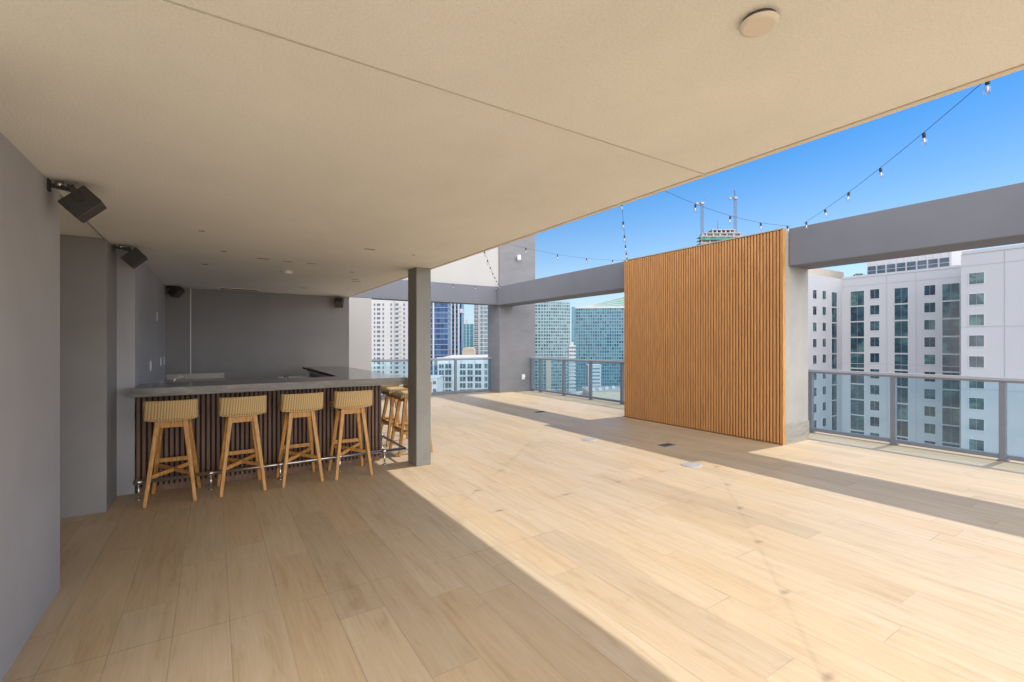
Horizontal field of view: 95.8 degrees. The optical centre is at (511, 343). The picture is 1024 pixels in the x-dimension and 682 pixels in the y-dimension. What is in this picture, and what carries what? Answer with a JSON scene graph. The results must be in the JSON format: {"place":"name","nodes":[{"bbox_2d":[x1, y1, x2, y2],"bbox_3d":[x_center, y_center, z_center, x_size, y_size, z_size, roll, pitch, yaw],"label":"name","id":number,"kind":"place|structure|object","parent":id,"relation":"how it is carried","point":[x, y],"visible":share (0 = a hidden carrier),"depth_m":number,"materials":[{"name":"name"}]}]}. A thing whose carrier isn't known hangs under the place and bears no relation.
{"place":"outdoors","nodes":[
{"label":"outdoors","id":0,"kind":"place"},
{"bbox_2d":[372,300,407,394],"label":"apartment tower","id":1,"kind":"structure","parent":0,"point":[389,329],"depth_m":330.37,"materials":[{"name":"concrete"}]},
{"bbox_2d":[431,375,442,391],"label":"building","id":2,"kind":"structure","parent":0,"point":[437,382],"depth_m":193.45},
{"bbox_2d":[431,303,450,374],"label":"banded tower","id":3,"kind":"structure","parent":0,"point":[440,329],"depth_m":281.13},
{"bbox_2d":[451,304,463,354],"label":"striped tower","id":4,"kind":"structure","parent":0,"point":[457,328],"depth_m":345.00,"materials":[{"name":"stone"}]},
{"bbox_2d":[464,319,473,347],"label":"teal tower","id":5,"kind":"structure","parent":0,"point":[468,335],"depth_m":520.00,"materials":[{"name":"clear glass"}]},
{"bbox_2d":[462,347,475,354],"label":"vaulted hall","id":6,"kind":"structure","parent":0,"point":[468,350],"depth_m":345.00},
{"bbox_2d":[474,305,487,354],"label":"high-rise building","id":7,"kind":"structure","parent":0,"point":[481,329],"depth_m":365.00,"materials":[{"name":"concrete"}]},
{"bbox_2d":[488,235,534,392],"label":"corner pier","id":8,"kind":"structure","parent":0,"point":[511,340],"depth_m":14.36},
{"bbox_2d":[2,390,1023,681],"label":"deck floor","id":9,"kind":"structure","parent":0,"point":[508,536],"depth_m":3.12,"materials":[{"name":"brown wood"}]},
{"bbox_2d":[0,133,59,681],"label":"side wall","id":10,"kind":"structure","parent":9,"relation":"on","point":[29,396],"depth_m":2.33,"materials":[{"name":"grey paint"}]},
{"bbox_2d":[47,178,106,222],"bbox_3d":[-2.525,-0.822,2.684,0.247,0.216,0.170,0,0,-33],"label":"wall speaker","id":11,"kind":"object","parent":10,"relation":"attached to","point":[83,204],"depth_m":2.64,"materials":[{"name":"black plastic"}]},
{"bbox_2d":[60,234,165,518],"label":"return wall","id":12,"kind":"structure","parent":9,"relation":"on","point":[112,336],"depth_m":4.09,"materials":[{"name":"grey paint"}]},
{"bbox_2d":[113,244,147,268],"bbox_3d":[-3.636,-0.827,4.413,0.247,0.216,0.170,0,0,-33],"label":"wall speaker","id":13,"kind":"object","parent":12,"relation":"attached to","point":[134,258],"depth_m":4.37,"materials":[{"name":"black plastic"}]},
{"bbox_2d":[166,285,184,297],"bbox_3d":[-5.467,-0.852,7.500,0.247,0.216,0.170,0,0,2],"label":"wall speaker","id":14,"kind":"object","parent":12,"relation":"attached to","point":[176,291],"depth_m":7.43,"materials":[{"name":"black plastic"}]},
{"bbox_2d":[0,0,1023,296],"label":"canopy","id":15,"kind":"object","parent":12,"relation":"on","point":[346,148],"visible":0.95,"depth_m":1.81,"materials":[{"name":"beige paint"}]},
{"bbox_2d":[739,8,779,37],"bbox_3d":[0.709,-0.918,1.327,0.102,0.023,0.102,0,0,-33],"label":"ceiling disc","id":16,"kind":"object","parent":15,"relation":"attached to","point":[759,22],"visible":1,"depth_m":1.31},
{"bbox_2d":[142,399,200,507],"bbox_3d":[-3.295,1.017,4.507,0.421,0.971,0.519,0,0,-30],"label":"bar stool","id":17,"kind":"object","parent":9,"relation":"on","point":[162,415],"visible":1,"depth_m":4.37,"materials":[{"name":"wood"}]},
{"bbox_2d":[164,373,225,382],"bbox_3d":[-5.156,1.005,7.543,0.837,0.990,0.627,0,0,-33],"label":"back counter","id":18,"kind":"object","parent":9,"relation":"on","point":[202,377],"visible":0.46,"depth_m":7.70,"materials":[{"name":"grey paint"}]},
{"bbox_2d":[217,395,266,497],"bbox_3d":[-2.807,1.017,4.799,0.421,0.971,0.519,0,0,-35],"label":"bar stool","id":19,"kind":"object","parent":9,"relation":"on","point":[239,409],"visible":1,"depth_m":4.67,"materials":[{"name":"wood"}]},
{"bbox_2d":[166,287,348,379],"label":"bar back wall","id":20,"kind":"structure","parent":9,"relation":"on","point":[238,335],"depth_m":8.35,"materials":[{"name":"grey paint"}]},
{"bbox_2d":[334,297,343,307],"bbox_3d":[-3.376,-0.802,9.041,0.170,0.216,0.247,0,0,-13],"label":"wall speaker","id":21,"kind":"object","parent":20,"relation":"attached to","point":[339,302],"depth_m":8.97,"materials":[{"name":"black plastic"}]},
{"bbox_2d":[131,366,406,493],"bbox_3d":[-3.378,0.963,6.520,2.710,1.074,3.380,0,0,-33],"label":"bar counter","id":22,"kind":"object","parent":9,"relation":"on","point":[208,423],"visible":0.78,"depth_m":5.14,"materials":[{"name":"stone"}]},
{"bbox_2d":[133,434,405,500],"bbox_3d":[-3.342,1.402,6.491,2.710,0.195,3.268,0,0,-33],"label":"foot rail","id":23,"kind":"object","parent":9,"relation":"on","point":[139,482],"visible":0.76,"depth_m":5.03,"materials":[{"name":"metal"}]},
{"bbox_2d":[276,392,323,487],"bbox_3d":[-2.344,1.017,5.104,0.421,0.971,0.519,0,0,-34],"label":"bar stool","id":24,"kind":"object","parent":9,"relation":"on","point":[292,406],"visible":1,"depth_m":4.99,"materials":[{"name":"wood"}]},
{"bbox_2d":[328,390,372,479],"bbox_3d":[-1.879,1.017,5.369,0.421,0.971,0.519,0,0,-31],"label":"bar stool","id":25,"kind":"object","parent":9,"relation":"on","point":[343,403],"visible":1,"depth_m":5.25,"materials":[{"name":"wood"}]},
{"bbox_2d":[349,297,371,370],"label":"end pier","id":26,"kind":"structure","parent":9,"relation":"on","point":[360,333],"depth_m":11.77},
{"bbox_2d":[352,279,496,305],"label":"roof beam","id":27,"kind":"structure","parent":26,"relation":"on","point":[454,294],"depth_m":13.09,"materials":[{"name":"paint"}]},
{"bbox_2d":[404,247,498,286],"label":"wall","id":28,"kind":"structure","parent":27,"relation":"on","point":[473,270],"depth_m":13.61,"materials":[{"name":"paint"}]},
{"bbox_2d":[381,375,400,433],"bbox_3d":[-2.095,1.017,7.575,0.519,0.971,0.421,0,0,-32],"label":"bar stool","id":29,"kind":"object","parent":9,"relation":"on","point":[395,401],"visible":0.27,"depth_m":7.53,"materials":[{"name":"wood"}]},
{"bbox_2d":[381,377,407,446],"bbox_3d":[-1.715,1.017,6.988,0.519,0.971,0.421,0,0,-35],"label":"bar stool","id":30,"kind":"object","parent":9,"relation":"on","point":[387,391],"visible":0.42,"depth_m":6.95,"materials":[{"name":"wood"}]},
{"bbox_2d":[389,382,432,456],"bbox_3d":[-1.396,1.017,6.420,0.519,0.971,0.421,0,0,-33],"label":"bar stool","id":31,"kind":"object","parent":9,"relation":"on","point":[400,396],"visible":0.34,"depth_m":6.32,"materials":[{"name":"wood"}]},
{"bbox_2d":[408,267,430,465],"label":"post column","id":32,"kind":"structure","parent":9,"relation":"on","point":[419,366],"depth_m":5.70,"materials":[{"name":"paint"}]},
{"bbox_2d":[372,357,491,397],"bbox_3d":[-2.230,0.968,13.441,4.000,1.065,0.120,0,0,-33],"label":"glass railing","id":33,"kind":"object","parent":9,"relation":"on","point":[455,391],"visible":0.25,"depth_m":13.75,"materials":[{"name":"metal"}]},
{"bbox_2d":[530,357,623,404],"bbox_3d":[1.789,0.968,12.840,0.120,1.065,5.770,0,0,-33],"label":"glass railing","id":34,"kind":"object","parent":9,"relation":"on","point":[590,396],"visible":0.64,"depth_m":12.62,"materials":[{"name":"metal"}]},
{"bbox_2d":[681,462,701,467],"bbox_3d":[2.212,1.494,5.702,0.250,0.010,0.250,0,0,-33],"label":"floor cover","id":35,"kind":"object","parent":9,"relation":"on","point":[692,464],"visible":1,"depth_m":5.69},
{"bbox_2d":[623,228,808,444],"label":"slatted wall","id":36,"kind":"structure","parent":9,"relation":"on","point":[716,337],"depth_m":7.64,"materials":[{"name":"wood"}]},
{"bbox_2d":[497,262,623,305],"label":"roof beam","id":37,"kind":"structure","parent":36,"relation":"attached to","point":[601,280],"depth_m":11.29,"materials":[{"name":"paint"}]},
{"bbox_2d":[789,182,1023,268],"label":"roof beam","id":38,"kind":"structure","parent":36,"relation":"attached to","point":[992,217],"depth_m":5.67,"materials":[{"name":"paint"}]},
{"bbox_2d":[666,191,789,232],"bbox_3d":[2.707,-1.654,5.872,3.421,0.255,0.058,0,0,-34],"label":"string light","id":39,"kind":"object","parent":38,"relation":"hanging from","point":[695,205],"visible":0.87,"depth_m":5.93,"materials":[{"name":"black plastic"}]},
{"bbox_2d":[805,81,991,229],"bbox_3d":[3.566,-1.679,4.538,0.062,0.205,4.491,0,0,17],"label":"string light","id":40,"kind":"object","parent":38,"relation":"hanging from","point":[923,134],"visible":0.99,"depth_m":3.84,"materials":[{"name":"black plastic"}]},
{"bbox_2d":[808,369,1023,461],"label":"glass railing","id":41,"kind":"object","parent":9,"relation":"on","point":[1002,455],"visible":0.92,"depth_m":6.63,"materials":[{"name":"metal"}]},
{"bbox_2d":[545,360,550,388],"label":"pale slab","id":42,"kind":"structure","parent":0,"point":[547,374],"depth_m":400.00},
{"bbox_2d":[535,301,569,392],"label":"round tower","id":43,"kind":"structure","parent":0,"point":[552,329],"depth_m":446.53,"materials":[{"name":"glass"}]},
{"bbox_2d":[568,342,575,390],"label":"slim tower","id":44,"kind":"structure","parent":0,"point":[571,369],"depth_m":380.60,"materials":[{"name":"stone"}]},
{"bbox_2d":[572,297,623,390],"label":"gabled tower","id":45,"kind":"structure","parent":0,"point":[597,331],"depth_m":453.08,"materials":[{"name":"teal glass"}]},
{"bbox_2d":[581,386,619,399],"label":"podium block","id":46,"kind":"structure","parent":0,"point":[610,392],"depth_m":321.46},
{"bbox_2d":[464,69,1023,341],"label":"sky","id":47,"kind":"structure","parent":0,"point":[978,145],"materials":[{"name":"blue"}]},
{"bbox_2d":[808,244,1023,456],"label":"hotel block","id":48,"kind":"structure","parent":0,"point":[965,317],"depth_m":84.93,"materials":[{"name":"paint"}]},
{"bbox_2d":[831,292,836,306],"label":"tall window","id":49,"kind":"structure","parent":48,"relation":"in","point":[833,294],"depth_m":94.23,"materials":[{"name":"teal glass"}]},
{"bbox_2d":[831,307,836,322],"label":"tall window","id":50,"kind":"structure","parent":48,"relation":"in","point":[833,309],"depth_m":94.18,"materials":[{"name":"teal glass"}]},
{"bbox_2d":[831,323,836,337],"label":"tall window","id":51,"kind":"structure","parent":48,"relation":"in","point":[833,325],"depth_m":94.23,"materials":[{"name":"teal glass"}]},
{"bbox_2d":[831,338,836,353],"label":"tall window","id":52,"kind":"structure","parent":48,"relation":"in","point":[833,340],"depth_m":94.18,"materials":[{"name":"teal glass"}]},
{"bbox_2d":[831,354,836,368],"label":"tall window","id":53,"kind":"structure","parent":48,"relation":"in","point":[833,356],"depth_m":94.23,"materials":[{"name":"teal glass"}]},
{"bbox_2d":[831,385,836,400],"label":"tall window","id":54,"kind":"structure","parent":48,"relation":"in","point":[833,387],"depth_m":94.10,"materials":[{"name":"teal glass"}]},
{"bbox_2d":[831,400,836,415],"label":"tall window","id":55,"kind":"structure","parent":48,"relation":"in","point":[833,403],"depth_m":94.22,"materials":[{"name":"teal glass"}]},
{"bbox_2d":[850,290,864,305],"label":"tall window","id":56,"kind":"structure","parent":48,"relation":"in","point":[857,298],"depth_m":93.99,"materials":[{"name":"teal glass"}]},
{"bbox_2d":[850,306,864,321],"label":"tall window","id":57,"kind":"structure","parent":48,"relation":"in","point":[857,313],"depth_m":93.99,"materials":[{"name":"teal glass"}]},
{"bbox_2d":[850,322,864,336],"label":"tall window","id":58,"kind":"structure","parent":48,"relation":"in","point":[857,329],"depth_m":93.99,"materials":[{"name":"teal glass"}]},
{"bbox_2d":[850,337,864,352],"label":"tall window","id":59,"kind":"structure","parent":48,"relation":"in","point":[857,344],"depth_m":93.99,"materials":[{"name":"teal glass"}]},
{"bbox_2d":[850,353,864,368],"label":"tall window","id":60,"kind":"structure","parent":48,"relation":"in","point":[857,358],"depth_m":93.99,"materials":[{"name":"teal glass"}]},
{"bbox_2d":[850,368,864,383],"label":"tall window","id":61,"kind":"structure","parent":48,"relation":"in","point":[855,379],"depth_m":93.99,"materials":[{"name":"teal glass"}]},
{"bbox_2d":[850,384,864,399],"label":"tall window","id":62,"kind":"structure","parent":48,"relation":"in","point":[857,391],"depth_m":93.99,"materials":[{"name":"teal glass"}]},
{"bbox_2d":[850,399,864,415],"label":"tall window","id":63,"kind":"structure","parent":48,"relation":"in","point":[857,407],"depth_m":93.99,"materials":[{"name":"teal glass"}]},
{"bbox_2d":[850,414,864,430],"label":"tall window","id":64,"kind":"structure","parent":48,"relation":"in","point":[857,422],"depth_m":93.99,"materials":[{"name":"teal glass"}]},
{"bbox_2d":[870,288,879,298],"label":"small window","id":65,"kind":"structure","parent":48,"relation":"in","point":[874,293],"depth_m":91.45,"materials":[{"name":"blue glass"}]},
{"bbox_2d":[870,305,879,314],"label":"small window","id":66,"kind":"structure","parent":48,"relation":"in","point":[874,309],"depth_m":91.51,"materials":[{"name":"teal glass"}]},
{"bbox_2d":[870,321,879,330],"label":"small window","id":67,"kind":"structure","parent":48,"relation":"in","point":[874,325],"depth_m":91.50,"materials":[{"name":"teal glass"}]},
{"bbox_2d":[870,337,879,346],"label":"small window","id":68,"kind":"structure","parent":48,"relation":"in","point":[874,341],"depth_m":91.50,"materials":[{"name":"teal glass"}]},
{"bbox_2d":[870,353,879,362],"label":"small window","id":69,"kind":"structure","parent":48,"relation":"in","point":[874,357],"depth_m":91.50,"materials":[{"name":"blue glass"}]},
{"bbox_2d":[870,384,879,394],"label":"small window","id":70,"kind":"structure","parent":48,"relation":"in","point":[874,389],"depth_m":91.55,"materials":[{"name":"teal glass"}]},
{"bbox_2d":[870,400,879,410],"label":"small window","id":71,"kind":"structure","parent":48,"relation":"in","point":[874,405],"depth_m":91.54,"materials":[{"name":"teal glass"}]},
{"bbox_2d":[870,416,879,426],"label":"small window","id":72,"kind":"structure","parent":48,"relation":"in","point":[874,421],"depth_m":91.54,"materials":[{"name":"teal glass"}]},
{"bbox_2d":[894,287,908,303],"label":"tall window","id":73,"kind":"structure","parent":48,"relation":"in","point":[901,295],"depth_m":87.99,"materials":[{"name":"teal glass"}]},
{"bbox_2d":[894,304,908,319],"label":"tall window","id":74,"kind":"structure","parent":48,"relation":"in","point":[901,311],"depth_m":87.99,"materials":[{"name":"teal glass"}]},
{"bbox_2d":[894,320,908,336],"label":"tall window","id":75,"kind":"structure","parent":48,"relation":"in","point":[901,328],"depth_m":87.99,"materials":[{"name":"teal glass"}]},
{"bbox_2d":[894,337,908,353],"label":"tall window","id":76,"kind":"structure","parent":48,"relation":"in","point":[901,344],"depth_m":87.99,"materials":[{"name":"teal glass"}]},
{"bbox_2d":[894,354,908,369],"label":"tall window","id":77,"kind":"structure","parent":48,"relation":"in","point":[901,361],"depth_m":87.99,"materials":[{"name":"teal glass"}]},
{"bbox_2d":[894,370,908,386],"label":"tall window","id":78,"kind":"structure","parent":48,"relation":"in","point":[901,382],"depth_m":87.86,"materials":[{"name":"teal glass"}]},
{"bbox_2d":[897,387,908,403],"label":"tall window","id":79,"kind":"structure","parent":48,"relation":"in","point":[902,392],"depth_m":87.74,"materials":[{"name":"teal glass"}]},
{"bbox_2d":[897,403,908,420],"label":"tall window","id":80,"kind":"structure","parent":48,"relation":"in","point":[902,409],"depth_m":87.74,"materials":[{"name":"teal glass"}]},
{"bbox_2d":[897,420,908,437],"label":"tall window","id":81,"kind":"structure","parent":48,"relation":"in","point":[902,426],"depth_m":87.84,"materials":[{"name":"grey glass"}]},
{"bbox_2d":[867,249,972,274],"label":"roof penthouse","id":82,"kind":"object","parent":48,"relation":"on","point":[921,262],"visible":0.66,"depth_m":97.15,"materials":[{"name":"concrete"}]},
{"bbox_2d":[924,284,935,295],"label":"small window","id":83,"kind":"structure","parent":48,"relation":"in","point":[929,290],"depth_m":84.56,"materials":[{"name":"blue glass"}]},
{"bbox_2d":[924,302,935,312],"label":"small window","id":84,"kind":"structure","parent":48,"relation":"in","point":[929,307],"depth_m":84.48,"materials":[{"name":"blue glass"}]},
{"bbox_2d":[924,319,935,329],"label":"small window","id":85,"kind":"structure","parent":48,"relation":"in","point":[930,324],"depth_m":84.44,"materials":[{"name":"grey glass"}]},
{"bbox_2d":[924,337,935,347],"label":"small window","id":86,"kind":"structure","parent":48,"relation":"in","point":[928,341],"depth_m":84.44,"materials":[{"name":"grey glass"}]},
{"bbox_2d":[924,354,935,364],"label":"small window","id":87,"kind":"structure","parent":48,"relation":"in","point":[929,359],"depth_m":84.48,"materials":[{"name":"grey glass"}]},
{"bbox_2d":[924,388,935,399],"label":"small window","id":88,"kind":"structure","parent":48,"relation":"in","point":[928,393],"depth_m":84.44,"materials":[{"name":"teal glass"}]},
{"bbox_2d":[924,405,935,416],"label":"small window","id":89,"kind":"structure","parent":48,"relation":"in","point":[930,411],"depth_m":84.44,"materials":[{"name":"grey glass"}]},
{"bbox_2d":[924,423,935,434],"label":"small window","id":90,"kind":"structure","parent":48,"relation":"in","point":[929,428],"depth_m":84.48,"materials":[{"name":"teal glass"}]},
{"bbox_2d":[942,282,959,300],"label":"tall window","id":91,"kind":"structure","parent":48,"relation":"in","point":[950,291],"depth_m":82.12,"materials":[{"name":"teal glass"}]},
{"bbox_2d":[942,300,959,318],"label":"tall window","id":92,"kind":"structure","parent":48,"relation":"in","point":[950,309],"depth_m":82.14,"materials":[{"name":"grey glass"}]},
{"bbox_2d":[942,318,959,335],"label":"tall window","id":93,"kind":"structure","parent":48,"relation":"in","point":[950,327],"depth_m":82.04,"materials":[{"name":"grey glass"}]},
{"bbox_2d":[942,336,959,353],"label":"tall window","id":94,"kind":"structure","parent":48,"relation":"in","point":[950,345],"depth_m":82.04,"materials":[{"name":"grey glass"}]},
{"bbox_2d":[942,354,959,371],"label":"tall window","id":95,"kind":"structure","parent":48,"relation":"in","point":[947,359],"depth_m":82.12,"materials":[{"name":"grey glass"}]},
{"bbox_2d":[942,372,959,389],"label":"tall window","id":96,"kind":"structure","parent":48,"relation":"in","point":[946,384],"depth_m":82.04,"materials":[{"name":"teal glass"}]},
{"bbox_2d":[942,389,959,407],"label":"tall window","id":97,"kind":"structure","parent":48,"relation":"in","point":[950,398],"depth_m":82.04,"materials":[{"name":"teal glass"}]},
{"bbox_2d":[942,407,959,425],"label":"tall window","id":98,"kind":"structure","parent":48,"relation":"in","point":[950,416],"depth_m":82.04,"materials":[{"name":"grey glass"}]},
{"bbox_2d":[942,425,959,443],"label":"tall window","id":99,"kind":"structure","parent":48,"relation":"in","point":[950,434],"depth_m":82.04,"materials":[{"name":"grey glass"}]},
{"bbox_2d":[968,271,984,284],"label":"forward window","id":100,"kind":"structure","parent":48,"relation":"in","point":[974,278],"depth_m":69.66,"materials":[{"name":"teal glass"}]},
{"bbox_2d":[968,293,984,305],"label":"window","id":101,"kind":"structure","parent":48,"relation":"in","point":[973,298],"depth_m":69.66,"materials":[{"name":"teal glass"}]},
{"bbox_2d":[968,314,984,325],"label":"window","id":102,"kind":"structure","parent":48,"relation":"in","point":[973,319],"depth_m":69.66,"materials":[{"name":"teal glass"}]},
{"bbox_2d":[968,335,984,346],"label":"forward window","id":103,"kind":"structure","parent":48,"relation":"in","point":[973,340],"depth_m":69.66,"materials":[{"name":"grey glass"}]},
{"bbox_2d":[968,356,984,367],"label":"forward window","id":104,"kind":"structure","parent":48,"relation":"in","point":[973,361],"depth_m":69.66,"materials":[{"name":"grey glass"}]},
{"bbox_2d":[968,381,984,388],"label":"forward window","id":105,"kind":"structure","parent":48,"relation":"in","point":[971,384],"depth_m":69.66,"materials":[{"name":"teal glass"}]},
{"bbox_2d":[968,397,984,409],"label":"forward window","id":106,"kind":"structure","parent":48,"relation":"in","point":[975,403],"depth_m":69.66,"materials":[{"name":"teal glass"}]},
{"bbox_2d":[968,418,984,431],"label":"forward window","id":107,"kind":"structure","parent":48,"relation":"in","point":[976,424],"depth_m":69.66,"materials":[{"name":"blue glass"}]},
{"bbox_2d":[968,438,984,450],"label":"forward window","id":108,"kind":"structure","parent":48,"relation":"in","point":[974,444],"depth_m":69.66,"materials":[{"name":"teal glass"}]},
{"bbox_3d":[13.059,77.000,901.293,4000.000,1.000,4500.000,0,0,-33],"label":"city ground","id":109,"kind":"structure","parent":0,"visible":0},
{"bbox_2d":[437,355,487,393],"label":"white flats","id":110,"kind":"structure","parent":109,"relation":"on","point":[472,374],"depth_m":214.94,"materials":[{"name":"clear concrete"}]},
{"bbox_2d":[585,364,600,385],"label":"pale office","id":111,"kind":"structure","parent":109,"relation":"on","point":[596,374],"depth_m":390.00,"materials":[{"name":"white glass"}]},
{"bbox_2d":[696,220,741,244],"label":"unfinished tower","id":112,"kind":"structure","parent":109,"relation":"on","point":[704,238],"depth_m":500.50,"materials":[{"name":"concrete"}]},
{"bbox_2d":[696,198,706,233],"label":"tower crane","id":113,"kind":"object","parent":112,"relation":"attached to","point":[701,203],"visible":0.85,"depth_m":504.75,"materials":[{"name":"metal"}]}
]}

